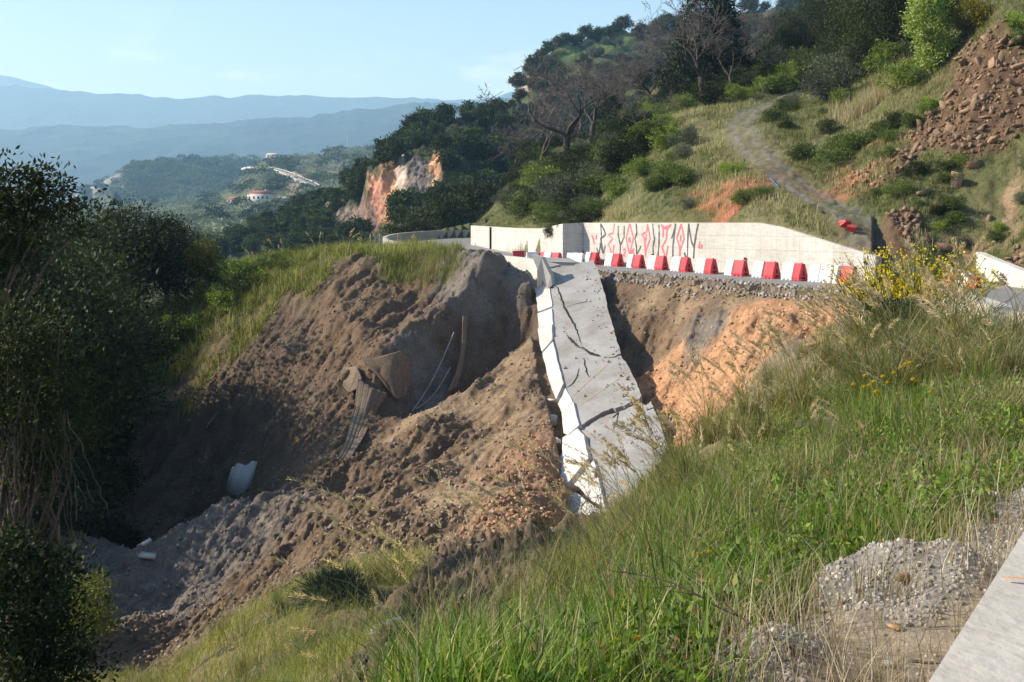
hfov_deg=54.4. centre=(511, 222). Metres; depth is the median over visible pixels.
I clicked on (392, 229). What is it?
bush
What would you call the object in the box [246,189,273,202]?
house
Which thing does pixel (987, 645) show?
parapet
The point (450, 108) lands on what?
evergreen tree
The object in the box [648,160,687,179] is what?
scrub bush
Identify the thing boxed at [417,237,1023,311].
mountain road
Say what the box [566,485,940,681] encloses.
dead twigs
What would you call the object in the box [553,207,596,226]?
scrub bush
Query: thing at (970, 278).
grass tussock
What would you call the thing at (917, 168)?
scrub bush
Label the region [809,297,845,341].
grass tussock
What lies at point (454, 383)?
ground fabric
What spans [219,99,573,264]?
wooded headland
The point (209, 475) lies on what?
grass tussock
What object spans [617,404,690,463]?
grass tussock
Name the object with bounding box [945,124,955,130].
scree rock
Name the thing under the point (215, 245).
evergreen tree
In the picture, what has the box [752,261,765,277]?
plastic barrier
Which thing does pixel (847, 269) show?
plastic barrier
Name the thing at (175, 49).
sky
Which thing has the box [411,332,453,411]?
hanging cable
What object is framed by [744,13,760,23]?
hill tree
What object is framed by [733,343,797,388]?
grass tussock
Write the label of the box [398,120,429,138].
evergreen tree
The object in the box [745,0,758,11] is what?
hill tree
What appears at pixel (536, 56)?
hill tree
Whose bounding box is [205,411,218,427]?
dead branch
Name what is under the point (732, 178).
pale dry grass
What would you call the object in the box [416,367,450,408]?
hanging cable
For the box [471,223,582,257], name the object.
retaining wall
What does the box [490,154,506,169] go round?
evergreen tree
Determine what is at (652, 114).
scrub bush
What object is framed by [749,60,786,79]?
scrub bush
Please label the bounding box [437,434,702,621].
seeding grass
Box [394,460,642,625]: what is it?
seeding grass
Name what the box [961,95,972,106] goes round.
scree rock
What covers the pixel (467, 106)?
evergreen tree
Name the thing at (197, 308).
grass tussock
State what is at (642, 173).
scrub bush
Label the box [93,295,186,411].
gully tree
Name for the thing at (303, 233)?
evergreen tree
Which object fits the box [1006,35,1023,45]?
boulder
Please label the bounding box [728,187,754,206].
scrub bush
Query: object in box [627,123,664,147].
scrub bush
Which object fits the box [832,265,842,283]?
plastic barrier
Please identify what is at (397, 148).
evergreen tree
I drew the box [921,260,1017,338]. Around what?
grass tussock
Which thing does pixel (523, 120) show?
evergreen tree
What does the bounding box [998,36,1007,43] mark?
scree rock
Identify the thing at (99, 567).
gully bush
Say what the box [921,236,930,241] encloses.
boulder
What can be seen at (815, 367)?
grass tussock
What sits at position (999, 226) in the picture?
scrub bush
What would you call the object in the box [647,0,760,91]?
bare tree
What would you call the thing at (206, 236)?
evergreen tree
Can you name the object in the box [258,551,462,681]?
seeding grass
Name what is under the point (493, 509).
orange rubble
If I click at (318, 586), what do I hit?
round bush
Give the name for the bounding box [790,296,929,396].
grass tussock
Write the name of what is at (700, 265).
plastic barrier
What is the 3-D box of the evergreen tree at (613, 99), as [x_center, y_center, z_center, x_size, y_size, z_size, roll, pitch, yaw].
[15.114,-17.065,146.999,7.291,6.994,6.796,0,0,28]
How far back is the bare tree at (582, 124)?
143.10 m
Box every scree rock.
[885,212,892,216]
[910,142,920,152]
[916,119,921,128]
[924,111,933,116]
[928,128,942,142]
[939,100,946,112]
[945,88,955,98]
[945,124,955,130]
[950,143,957,148]
[959,107,977,114]
[960,57,967,66]
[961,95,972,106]
[974,56,980,66]
[983,32,990,40]
[987,135,999,143]
[988,57,995,67]
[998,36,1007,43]
[998,50,1004,62]
[1006,78,1015,85]
[1010,62,1023,69]
[1011,124,1021,127]
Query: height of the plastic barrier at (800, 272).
0.942 m
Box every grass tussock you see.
[138,658,185,681]
[160,646,202,681]
[180,288,208,315]
[196,455,217,480]
[200,598,233,637]
[208,263,232,284]
[208,630,269,677]
[227,271,245,294]
[252,574,300,612]
[253,630,315,675]
[275,599,332,652]
[305,231,324,253]
[311,541,364,583]
[326,537,403,582]
[369,520,431,578]
[558,441,650,557]
[565,437,694,526]
[566,383,716,502]
[567,432,652,521]
[610,408,746,496]
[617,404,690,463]
[623,410,711,484]
[655,345,755,450]
[672,364,755,431]
[683,386,709,433]
[694,358,760,414]
[696,371,775,448]
[701,340,769,420]
[707,376,821,446]
[713,314,845,417]
[728,316,824,416]
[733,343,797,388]
[750,323,826,395]
[760,326,846,395]
[763,297,858,371]
[775,278,883,378]
[781,318,816,359]
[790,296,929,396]
[797,259,966,396]
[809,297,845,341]
[812,275,916,350]
[812,318,899,388]
[814,273,975,368]
[825,277,871,336]
[830,274,932,357]
[830,281,992,382]
[867,261,1022,385]
[873,235,1008,344]
[873,269,917,323]
[876,236,1019,348]
[887,277,1022,385]
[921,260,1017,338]
[930,299,1023,378]
[933,262,1023,352]
[950,271,1023,342]
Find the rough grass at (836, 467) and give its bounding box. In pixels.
[576,300,1023,578]
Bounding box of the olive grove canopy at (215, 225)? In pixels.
[44,145,375,271]
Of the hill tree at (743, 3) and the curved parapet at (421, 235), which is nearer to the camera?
the curved parapet at (421, 235)
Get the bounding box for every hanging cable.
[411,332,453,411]
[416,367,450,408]
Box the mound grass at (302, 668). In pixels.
[43,406,755,681]
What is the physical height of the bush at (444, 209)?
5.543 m
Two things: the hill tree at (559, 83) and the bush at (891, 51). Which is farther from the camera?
the hill tree at (559, 83)
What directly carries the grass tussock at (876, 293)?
on the grassy bank
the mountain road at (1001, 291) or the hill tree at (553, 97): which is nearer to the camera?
the mountain road at (1001, 291)
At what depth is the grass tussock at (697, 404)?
30.38 m
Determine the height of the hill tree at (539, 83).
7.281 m
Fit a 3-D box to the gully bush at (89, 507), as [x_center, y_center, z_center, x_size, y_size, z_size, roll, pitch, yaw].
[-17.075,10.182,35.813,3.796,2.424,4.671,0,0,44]
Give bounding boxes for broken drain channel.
[225,461,256,494]
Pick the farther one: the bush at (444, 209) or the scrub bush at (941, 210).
the bush at (444, 209)
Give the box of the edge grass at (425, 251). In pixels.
[374,239,468,290]
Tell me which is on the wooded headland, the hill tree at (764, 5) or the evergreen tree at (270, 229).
the evergreen tree at (270, 229)
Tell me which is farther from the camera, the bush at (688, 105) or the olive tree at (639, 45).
the olive tree at (639, 45)
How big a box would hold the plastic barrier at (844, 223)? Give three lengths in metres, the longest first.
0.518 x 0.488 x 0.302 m
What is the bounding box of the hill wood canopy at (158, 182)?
[74,153,261,206]
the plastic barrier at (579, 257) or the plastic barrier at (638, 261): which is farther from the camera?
the plastic barrier at (579, 257)
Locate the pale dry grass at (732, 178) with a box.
[592,84,953,274]
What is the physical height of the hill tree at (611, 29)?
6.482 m
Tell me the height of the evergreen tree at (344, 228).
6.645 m
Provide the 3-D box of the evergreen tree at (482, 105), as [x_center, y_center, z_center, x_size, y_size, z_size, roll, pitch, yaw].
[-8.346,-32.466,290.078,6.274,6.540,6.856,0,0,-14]
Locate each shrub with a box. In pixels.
[0,500,127,681]
[49,565,126,679]
[151,323,187,354]
[159,309,208,340]
[189,277,235,302]
[203,282,240,313]
[208,258,250,280]
[216,256,271,283]
[228,271,263,293]
[248,253,277,273]
[256,248,292,269]
[282,242,310,257]
[941,0,992,34]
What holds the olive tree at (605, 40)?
on the mountain at (574, 51)
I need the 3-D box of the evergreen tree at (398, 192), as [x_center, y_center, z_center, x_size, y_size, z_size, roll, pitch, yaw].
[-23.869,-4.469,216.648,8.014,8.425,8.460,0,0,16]
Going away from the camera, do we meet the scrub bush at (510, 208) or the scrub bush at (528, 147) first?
the scrub bush at (510, 208)
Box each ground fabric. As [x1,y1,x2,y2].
[337,379,387,461]
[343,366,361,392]
[358,351,410,399]
[447,316,467,392]
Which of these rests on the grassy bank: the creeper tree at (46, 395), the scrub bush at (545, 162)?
the creeper tree at (46, 395)
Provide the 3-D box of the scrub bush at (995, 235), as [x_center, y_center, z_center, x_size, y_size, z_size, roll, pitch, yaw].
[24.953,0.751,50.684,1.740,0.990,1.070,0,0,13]
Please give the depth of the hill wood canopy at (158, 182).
1678.72 m
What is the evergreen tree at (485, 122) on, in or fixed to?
on the wooded headland
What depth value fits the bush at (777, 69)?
109.25 m
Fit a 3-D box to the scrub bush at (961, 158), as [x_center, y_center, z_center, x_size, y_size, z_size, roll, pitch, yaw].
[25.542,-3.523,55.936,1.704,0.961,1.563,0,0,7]
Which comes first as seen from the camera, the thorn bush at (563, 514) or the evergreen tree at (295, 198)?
the thorn bush at (563, 514)
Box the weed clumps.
[571,316,1023,613]
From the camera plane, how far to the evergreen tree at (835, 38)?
99.21 m
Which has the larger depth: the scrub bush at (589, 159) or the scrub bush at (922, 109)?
the scrub bush at (589, 159)
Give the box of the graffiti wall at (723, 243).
[582,223,880,281]
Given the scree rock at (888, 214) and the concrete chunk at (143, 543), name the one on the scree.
the scree rock at (888, 214)
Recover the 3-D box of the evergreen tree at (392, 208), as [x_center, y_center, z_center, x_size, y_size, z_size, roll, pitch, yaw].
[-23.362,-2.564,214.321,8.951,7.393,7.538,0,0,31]
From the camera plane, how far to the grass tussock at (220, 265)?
65.87 m
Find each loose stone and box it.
[882,660,893,667]
[886,622,900,630]
[894,572,910,581]
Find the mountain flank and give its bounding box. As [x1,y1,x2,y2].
[0,98,511,207]
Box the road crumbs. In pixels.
[598,270,880,307]
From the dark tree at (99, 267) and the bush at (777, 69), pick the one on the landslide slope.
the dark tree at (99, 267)
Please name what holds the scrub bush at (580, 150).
on the hillside
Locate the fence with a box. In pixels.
[370,234,397,244]
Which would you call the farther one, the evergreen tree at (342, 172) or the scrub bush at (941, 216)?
the evergreen tree at (342, 172)
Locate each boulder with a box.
[916,188,929,194]
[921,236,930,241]
[928,242,950,250]
[950,171,964,188]
[963,159,981,167]
[986,214,993,221]
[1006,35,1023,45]
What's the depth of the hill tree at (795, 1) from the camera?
480.54 m
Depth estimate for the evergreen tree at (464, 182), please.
213.93 m
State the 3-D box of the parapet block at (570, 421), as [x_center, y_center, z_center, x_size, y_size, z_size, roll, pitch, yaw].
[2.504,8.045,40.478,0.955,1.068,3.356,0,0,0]
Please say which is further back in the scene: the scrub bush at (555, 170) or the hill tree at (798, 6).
the hill tree at (798, 6)
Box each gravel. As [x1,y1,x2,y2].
[709,484,1023,681]
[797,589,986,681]
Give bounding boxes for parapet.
[270,167,320,186]
[383,230,470,243]
[503,254,554,292]
[923,287,1023,681]
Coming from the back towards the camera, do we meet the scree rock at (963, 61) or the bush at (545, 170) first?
the bush at (545, 170)
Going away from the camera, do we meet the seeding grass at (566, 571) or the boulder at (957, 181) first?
the seeding grass at (566, 571)
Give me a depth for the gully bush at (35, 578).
29.13 m
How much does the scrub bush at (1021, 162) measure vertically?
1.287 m
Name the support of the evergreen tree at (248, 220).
on the wooded headland
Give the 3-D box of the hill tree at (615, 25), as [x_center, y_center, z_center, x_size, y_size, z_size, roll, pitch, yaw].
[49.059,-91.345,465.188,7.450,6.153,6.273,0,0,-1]
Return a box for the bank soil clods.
[349,511,612,681]
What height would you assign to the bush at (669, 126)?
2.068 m
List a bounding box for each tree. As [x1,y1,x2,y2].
[0,216,64,326]
[0,217,160,452]
[0,263,166,500]
[0,284,124,681]
[1,239,178,467]
[1,312,158,504]
[4,178,162,371]
[13,239,167,457]
[14,220,161,379]
[26,209,100,262]
[46,264,185,456]
[50,231,143,313]
[54,217,182,315]
[78,198,199,321]
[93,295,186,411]
[96,195,214,307]
[111,191,121,205]
[129,292,189,347]
[147,196,160,204]
[167,234,228,284]
[194,233,210,243]
[206,243,221,251]
[208,236,223,248]
[213,234,228,251]
[223,224,235,236]
[225,225,241,236]
[227,230,243,246]
[230,243,244,253]
[233,228,248,237]
[234,225,250,234]
[241,236,260,254]
[245,212,259,224]
[247,219,259,233]
[248,215,262,224]
[258,225,279,238]
[259,210,275,217]
[260,232,283,252]
[269,218,288,233]
[274,203,286,216]
[278,231,307,250]
[282,195,304,205]
[297,234,309,245]
[301,229,312,243]
[303,206,316,216]
[304,189,315,198]
[305,224,327,244]
[310,199,324,207]
[312,185,325,198]
[314,207,336,219]
[318,215,336,228]
[318,229,341,249]
[321,186,335,201]
[326,185,341,201]
[327,196,343,212]
[331,219,354,238]
[338,166,349,175]
[338,171,349,186]
[338,234,350,244]
[340,178,363,205]
[341,166,355,185]
[341,194,350,202]
[346,213,371,236]
[347,231,372,245]
[349,155,369,174]
[352,170,366,186]
[357,161,368,174]
[365,157,379,168]
[372,135,394,163]
[377,132,412,165]
[384,183,419,210]
[384,211,396,221]
[385,194,412,225]
[391,128,402,136]
[396,111,425,131]
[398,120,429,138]
[400,204,421,224]
[403,129,430,150]
[408,207,435,229]
[411,189,436,208]
[412,106,432,125]
[412,189,422,203]
[420,183,436,199]
[425,120,445,138]
[426,179,447,197]
[428,106,453,123]
[430,132,455,152]
[431,181,454,196]
[432,217,459,229]
[433,101,457,119]
[435,147,461,170]
[441,111,456,125]
[447,134,473,153]
[449,172,471,181]
[450,125,483,150]
[450,176,478,193]
[454,175,485,192]
[457,99,475,115]
[460,109,477,123]
[464,192,486,222]
[469,169,493,188]
[472,135,490,158]
[473,108,484,119]
[473,133,505,161]
[475,101,492,114]
[476,39,639,152]
[477,115,493,128]
[477,167,503,177]
[479,106,499,120]
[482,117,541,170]
[485,172,507,197]
[487,95,510,116]
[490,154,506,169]
[492,110,518,136]
[498,153,525,172]
[502,136,528,151]
[507,72,524,87]
[511,87,528,100]
[513,114,531,134]
[518,124,538,141]
[522,57,539,68]
[522,62,533,76]
[523,74,538,90]
[524,103,550,118]
[526,53,542,64]
[528,87,583,166]
[531,80,545,93]
[533,61,552,77]
[534,47,549,59]
[541,39,557,54]
[544,55,560,73]
[544,93,556,104]
[548,62,567,76]
[548,76,569,91]
[549,92,560,103]
[550,33,566,47]
[553,68,639,139]
[554,61,632,144]
[561,31,572,41]
[567,69,633,108]
[570,34,580,44]
[574,52,593,67]
[574,79,589,95]
[576,23,597,38]
[576,31,586,42]
[581,39,595,46]
[582,105,600,123]
[584,45,599,56]
[590,86,625,115]
[592,26,607,36]
[594,26,606,39]
[595,45,605,55]
[599,37,609,44]
[601,61,613,72]
[603,56,646,106]
[606,24,617,36]
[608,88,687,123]
[609,48,673,95]
[611,51,624,60]
[612,20,621,32]
[614,14,634,30]
[614,37,624,46]
[616,0,740,105]
[616,18,626,29]
[619,14,679,71]
[620,52,630,62]
[621,62,658,97]
[623,31,678,91]
[624,95,637,103]
[631,25,643,35]
[634,42,645,50]
[637,20,651,36]
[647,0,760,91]
[650,15,662,30]
[657,12,676,24]
[658,21,673,34]
[698,21,780,94]
[727,5,755,31]
[734,0,799,57]
[737,0,751,10]
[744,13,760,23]
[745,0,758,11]
[745,9,762,17]
[747,9,802,59]
[756,21,770,34]
[757,1,771,11]
[770,8,790,20]
[775,0,791,8]
[776,5,826,52]
[777,2,789,10]
[789,0,802,8]
[792,2,805,13]
[793,0,826,33]
[800,0,854,61]
[812,0,882,57]
[829,0,914,73]
[857,0,917,56]
[898,0,961,31]
[898,0,962,76]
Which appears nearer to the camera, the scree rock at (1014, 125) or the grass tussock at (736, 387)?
the grass tussock at (736, 387)
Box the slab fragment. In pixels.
[369,616,401,635]
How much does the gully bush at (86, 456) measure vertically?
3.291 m
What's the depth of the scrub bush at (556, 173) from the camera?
100.66 m
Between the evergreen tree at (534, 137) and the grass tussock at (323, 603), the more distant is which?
the evergreen tree at (534, 137)
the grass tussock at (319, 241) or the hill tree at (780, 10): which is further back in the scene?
the hill tree at (780, 10)
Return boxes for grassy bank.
[0,338,1023,681]
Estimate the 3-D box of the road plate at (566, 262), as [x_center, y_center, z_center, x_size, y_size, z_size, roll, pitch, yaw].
[2.855,2.505,64.211,3.869,0.496,1.941,0,0,25]
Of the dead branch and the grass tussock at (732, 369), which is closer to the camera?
the grass tussock at (732, 369)
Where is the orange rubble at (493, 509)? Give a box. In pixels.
[455,295,845,538]
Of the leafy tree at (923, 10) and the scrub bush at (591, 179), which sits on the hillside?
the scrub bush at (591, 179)
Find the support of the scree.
on the landslide slope
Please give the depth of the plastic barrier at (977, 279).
44.72 m
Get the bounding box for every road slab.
[550,288,580,347]
[551,260,620,357]
[554,333,641,427]
[581,401,666,510]
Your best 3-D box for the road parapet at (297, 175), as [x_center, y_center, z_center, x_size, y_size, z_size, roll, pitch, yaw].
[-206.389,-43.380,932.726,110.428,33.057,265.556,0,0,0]
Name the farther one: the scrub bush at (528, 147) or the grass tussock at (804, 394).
the scrub bush at (528, 147)
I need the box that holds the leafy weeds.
[430,343,1023,681]
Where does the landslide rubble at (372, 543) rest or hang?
on the landslide slope
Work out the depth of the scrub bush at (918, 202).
54.18 m
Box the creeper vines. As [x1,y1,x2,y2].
[0,383,108,566]
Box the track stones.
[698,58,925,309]
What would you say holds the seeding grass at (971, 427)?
on the grassy bank
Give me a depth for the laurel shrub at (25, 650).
11.02 m
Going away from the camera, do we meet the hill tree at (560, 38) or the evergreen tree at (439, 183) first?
the evergreen tree at (439, 183)
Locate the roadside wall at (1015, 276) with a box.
[976,252,1023,287]
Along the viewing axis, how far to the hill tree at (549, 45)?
439.76 m
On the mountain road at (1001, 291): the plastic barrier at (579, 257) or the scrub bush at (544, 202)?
the plastic barrier at (579, 257)
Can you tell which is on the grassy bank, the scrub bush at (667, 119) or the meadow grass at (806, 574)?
the meadow grass at (806, 574)
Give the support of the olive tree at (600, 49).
on the mountain at (574, 51)
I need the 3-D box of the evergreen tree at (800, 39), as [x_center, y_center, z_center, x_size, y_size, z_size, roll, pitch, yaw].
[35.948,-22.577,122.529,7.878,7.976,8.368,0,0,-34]
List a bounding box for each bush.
[0,487,88,543]
[0,537,72,632]
[0,555,128,645]
[3,476,107,537]
[4,439,127,525]
[6,432,72,510]
[68,441,101,472]
[95,511,154,549]
[280,557,388,616]
[376,220,439,235]
[391,191,473,231]
[403,215,438,231]
[446,179,503,220]
[491,187,511,207]
[494,183,526,201]
[498,190,543,219]
[499,165,527,184]
[501,195,513,203]
[504,179,521,189]
[505,184,527,197]
[505,185,540,211]
[505,201,519,215]
[507,160,531,170]
[511,139,553,162]
[517,171,558,188]
[518,162,541,179]
[518,168,536,187]
[524,186,544,198]
[525,163,568,187]
[525,471,610,525]
[527,146,555,161]
[528,202,561,222]
[529,198,547,212]
[531,173,561,206]
[532,133,563,147]
[533,155,556,169]
[533,169,588,210]
[533,178,557,198]
[536,168,560,185]
[541,220,564,237]
[547,170,565,180]
[547,195,574,211]
[550,149,572,162]
[550,153,582,173]
[551,185,580,204]
[552,173,584,199]
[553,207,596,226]
[555,210,572,219]
[557,123,588,141]
[558,144,598,162]
[558,155,578,171]
[565,159,597,177]
[569,192,598,212]
[569,196,595,209]
[570,137,590,149]
[570,173,605,196]
[572,159,618,194]
[574,169,615,192]
[577,197,612,215]
[578,157,595,169]
[578,181,603,195]
[583,140,609,161]
[587,132,614,145]
[589,210,604,221]
[590,114,630,142]
[592,105,623,126]
[593,131,618,144]
[593,145,632,169]
[594,163,621,180]
[595,143,645,172]
[599,172,625,192]
[601,132,631,158]
[601,179,629,199]
[616,112,662,136]
[616,132,654,151]
[617,154,655,176]
[619,96,653,113]
[623,119,656,145]
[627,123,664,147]
[629,107,673,118]
[636,93,661,108]
[636,117,673,143]
[637,110,671,118]
[639,100,669,114]
[640,169,651,177]
[642,174,664,188]
[642,180,665,191]
[644,92,661,100]
[646,120,679,139]
[647,126,680,151]
[648,159,672,174]
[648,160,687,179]
[648,175,672,189]
[650,112,681,124]
[651,84,680,109]
[656,116,672,123]
[661,164,699,186]
[663,124,701,147]
[664,151,679,162]
[665,92,692,110]
[666,92,698,111]
[668,80,697,102]
[671,143,693,157]
[676,196,698,208]
[688,79,735,105]
[711,63,747,89]
[715,160,748,176]
[716,72,759,92]
[724,82,757,101]
[728,65,763,82]
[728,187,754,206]
[735,71,757,89]
[744,56,760,65]
[747,58,799,78]
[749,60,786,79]
[751,75,785,93]
[751,185,774,195]
[752,44,799,70]
[759,65,802,91]
[759,107,791,121]
[760,77,779,94]
[772,65,810,92]
[772,97,799,111]
[772,117,795,127]
[782,45,811,65]
[783,44,832,69]
[783,91,803,103]
[784,141,817,159]
[789,65,865,105]
[793,65,817,90]
[800,44,835,66]
[801,242,1023,336]
[804,52,859,76]
[810,137,856,164]
[812,67,826,82]
[813,58,861,89]
[813,118,845,134]
[816,106,827,114]
[820,83,836,100]
[824,133,845,144]
[828,52,848,60]
[828,86,856,105]
[833,43,874,77]
[835,128,875,150]
[843,5,915,41]
[856,37,918,76]
[864,120,898,138]
[865,187,882,196]
[871,144,898,158]
[872,54,923,89]
[873,110,905,129]
[877,129,902,141]
[879,177,916,195]
[894,160,932,177]
[897,40,918,56]
[897,110,925,130]
[903,65,933,87]
[914,100,934,113]
[914,199,923,206]
[918,95,943,107]
[928,202,953,216]
[931,158,957,170]
[932,218,950,231]
[935,171,962,185]
[936,194,966,212]
[936,215,953,223]
[942,210,969,224]
[949,151,980,165]
[955,12,976,33]
[955,235,970,246]
[984,228,1012,242]
[991,222,1007,231]
[1004,9,1023,30]
[1007,16,1023,26]
[1009,28,1023,45]
[1011,189,1023,205]
[1016,153,1023,168]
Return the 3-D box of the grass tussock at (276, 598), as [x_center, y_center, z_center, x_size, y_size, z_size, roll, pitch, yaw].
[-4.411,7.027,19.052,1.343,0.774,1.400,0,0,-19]
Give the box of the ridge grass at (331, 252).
[107,235,465,426]
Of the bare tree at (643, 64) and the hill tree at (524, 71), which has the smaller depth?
the bare tree at (643, 64)
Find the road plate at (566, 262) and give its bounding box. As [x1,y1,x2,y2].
[532,257,580,265]
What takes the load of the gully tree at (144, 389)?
on the landslide slope
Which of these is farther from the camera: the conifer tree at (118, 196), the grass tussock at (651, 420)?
the conifer tree at (118, 196)
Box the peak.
[0,75,58,89]
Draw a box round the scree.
[833,23,1023,265]
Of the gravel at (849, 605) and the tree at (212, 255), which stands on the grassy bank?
the gravel at (849, 605)
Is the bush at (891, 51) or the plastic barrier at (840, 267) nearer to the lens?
the plastic barrier at (840, 267)
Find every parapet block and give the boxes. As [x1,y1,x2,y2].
[535,280,552,312]
[537,308,553,327]
[538,324,554,351]
[542,342,565,400]
[558,388,572,411]
[559,452,576,489]
[562,402,583,434]
[562,428,591,482]
[568,492,599,514]
[574,460,607,508]
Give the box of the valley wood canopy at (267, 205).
[192,144,375,218]
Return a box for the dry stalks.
[342,339,1023,681]
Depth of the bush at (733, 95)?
100.50 m
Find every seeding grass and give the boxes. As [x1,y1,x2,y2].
[245,593,397,681]
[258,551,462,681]
[265,493,503,677]
[285,476,593,675]
[288,521,538,680]
[329,464,621,651]
[333,512,557,637]
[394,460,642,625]
[431,492,566,615]
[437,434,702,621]
[458,471,634,592]
[485,460,706,626]
[507,444,658,583]
[549,428,784,575]
[554,440,714,569]
[597,420,793,569]
[639,407,766,498]
[654,390,852,533]
[675,424,831,546]
[728,395,849,490]
[757,355,859,449]
[768,353,889,459]
[808,393,973,493]
[852,360,991,452]
[886,332,999,405]
[909,353,1019,454]
[924,326,1023,420]
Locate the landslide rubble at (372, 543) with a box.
[74,251,779,679]
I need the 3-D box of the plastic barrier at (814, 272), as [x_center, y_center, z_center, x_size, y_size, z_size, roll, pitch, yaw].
[15.335,2.529,50.038,0.550,0.942,0.887,0,0,-17]
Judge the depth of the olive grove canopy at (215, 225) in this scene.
841.67 m
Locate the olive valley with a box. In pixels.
[22,146,372,315]
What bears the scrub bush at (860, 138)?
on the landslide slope
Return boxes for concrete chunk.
[136,538,151,545]
[138,551,156,559]
[549,414,557,426]
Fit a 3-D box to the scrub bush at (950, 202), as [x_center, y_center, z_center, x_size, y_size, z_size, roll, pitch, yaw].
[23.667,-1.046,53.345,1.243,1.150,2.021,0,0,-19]
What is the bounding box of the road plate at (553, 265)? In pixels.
[548,262,560,267]
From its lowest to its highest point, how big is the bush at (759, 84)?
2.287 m
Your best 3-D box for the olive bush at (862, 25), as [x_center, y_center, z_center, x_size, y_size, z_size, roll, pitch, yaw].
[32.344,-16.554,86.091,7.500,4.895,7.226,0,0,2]
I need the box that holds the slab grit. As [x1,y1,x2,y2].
[554,268,663,506]
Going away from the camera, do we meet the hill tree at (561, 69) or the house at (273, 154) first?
the hill tree at (561, 69)
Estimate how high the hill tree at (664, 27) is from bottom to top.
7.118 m
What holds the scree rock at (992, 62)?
on the scree
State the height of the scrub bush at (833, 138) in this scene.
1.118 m
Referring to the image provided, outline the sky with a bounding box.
[0,0,777,99]
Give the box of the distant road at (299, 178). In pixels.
[275,169,320,187]
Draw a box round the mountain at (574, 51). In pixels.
[512,0,824,137]
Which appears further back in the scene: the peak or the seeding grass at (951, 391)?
the peak
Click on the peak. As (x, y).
(6, 80)
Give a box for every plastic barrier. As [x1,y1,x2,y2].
[513,250,524,256]
[526,251,538,257]
[544,252,552,256]
[552,252,561,257]
[566,252,576,258]
[573,253,585,261]
[585,252,592,261]
[591,252,600,264]
[604,253,614,265]
[612,253,623,266]
[626,254,633,267]
[632,254,645,267]
[647,255,656,269]
[654,255,668,269]
[670,256,681,271]
[679,257,692,271]
[695,258,706,273]
[704,258,718,273]
[724,259,734,275]
[732,260,748,276]
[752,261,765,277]
[763,261,780,278]
[781,262,794,280]
[792,263,807,280]
[808,264,820,282]
[818,264,833,283]
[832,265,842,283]
[838,220,851,227]
[839,266,857,284]
[847,225,856,232]
[967,275,981,287]
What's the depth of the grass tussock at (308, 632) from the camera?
13.46 m
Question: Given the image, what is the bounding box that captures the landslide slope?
[0,0,1023,681]
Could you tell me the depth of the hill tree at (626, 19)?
467.41 m
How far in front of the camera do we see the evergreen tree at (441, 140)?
230.21 m
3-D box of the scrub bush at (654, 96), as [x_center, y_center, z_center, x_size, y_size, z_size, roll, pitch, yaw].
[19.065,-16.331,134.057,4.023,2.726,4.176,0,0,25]
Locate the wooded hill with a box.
[67,159,256,205]
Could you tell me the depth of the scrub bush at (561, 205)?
87.47 m
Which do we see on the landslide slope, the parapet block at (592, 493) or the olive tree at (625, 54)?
the parapet block at (592, 493)
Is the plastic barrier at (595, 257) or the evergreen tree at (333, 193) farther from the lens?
the evergreen tree at (333, 193)
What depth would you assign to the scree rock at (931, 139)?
59.75 m
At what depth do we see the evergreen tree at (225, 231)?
289.70 m
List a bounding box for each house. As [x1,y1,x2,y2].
[226,196,238,203]
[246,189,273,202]
[265,153,279,159]
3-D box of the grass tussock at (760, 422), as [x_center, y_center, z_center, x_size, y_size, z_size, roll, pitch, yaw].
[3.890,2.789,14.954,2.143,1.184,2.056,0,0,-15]
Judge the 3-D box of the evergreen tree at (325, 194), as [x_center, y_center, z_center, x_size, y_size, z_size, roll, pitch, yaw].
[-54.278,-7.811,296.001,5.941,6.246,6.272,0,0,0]
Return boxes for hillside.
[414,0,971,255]
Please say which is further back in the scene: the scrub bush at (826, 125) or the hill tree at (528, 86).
the hill tree at (528, 86)
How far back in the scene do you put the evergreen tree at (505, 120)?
268.18 m
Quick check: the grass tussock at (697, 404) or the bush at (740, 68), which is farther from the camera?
the bush at (740, 68)
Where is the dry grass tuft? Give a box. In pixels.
[823,46,914,126]
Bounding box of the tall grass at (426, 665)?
[266,404,898,681]
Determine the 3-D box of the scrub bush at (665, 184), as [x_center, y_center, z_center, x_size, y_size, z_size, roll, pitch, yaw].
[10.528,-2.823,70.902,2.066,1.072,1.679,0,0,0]
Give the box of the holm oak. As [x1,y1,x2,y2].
[0,145,96,397]
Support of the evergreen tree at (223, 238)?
on the wooded headland
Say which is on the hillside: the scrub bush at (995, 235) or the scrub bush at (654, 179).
the scrub bush at (654, 179)
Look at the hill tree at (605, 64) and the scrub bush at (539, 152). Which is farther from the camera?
the hill tree at (605, 64)
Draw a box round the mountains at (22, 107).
[0,84,513,129]
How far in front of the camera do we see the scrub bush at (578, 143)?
131.62 m
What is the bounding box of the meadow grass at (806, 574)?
[305,353,1023,681]
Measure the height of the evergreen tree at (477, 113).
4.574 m
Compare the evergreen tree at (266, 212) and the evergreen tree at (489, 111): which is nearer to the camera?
the evergreen tree at (489, 111)
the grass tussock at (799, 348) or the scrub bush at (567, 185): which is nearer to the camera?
the grass tussock at (799, 348)
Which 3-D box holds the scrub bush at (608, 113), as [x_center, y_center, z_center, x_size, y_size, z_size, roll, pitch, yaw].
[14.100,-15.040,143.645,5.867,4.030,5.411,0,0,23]

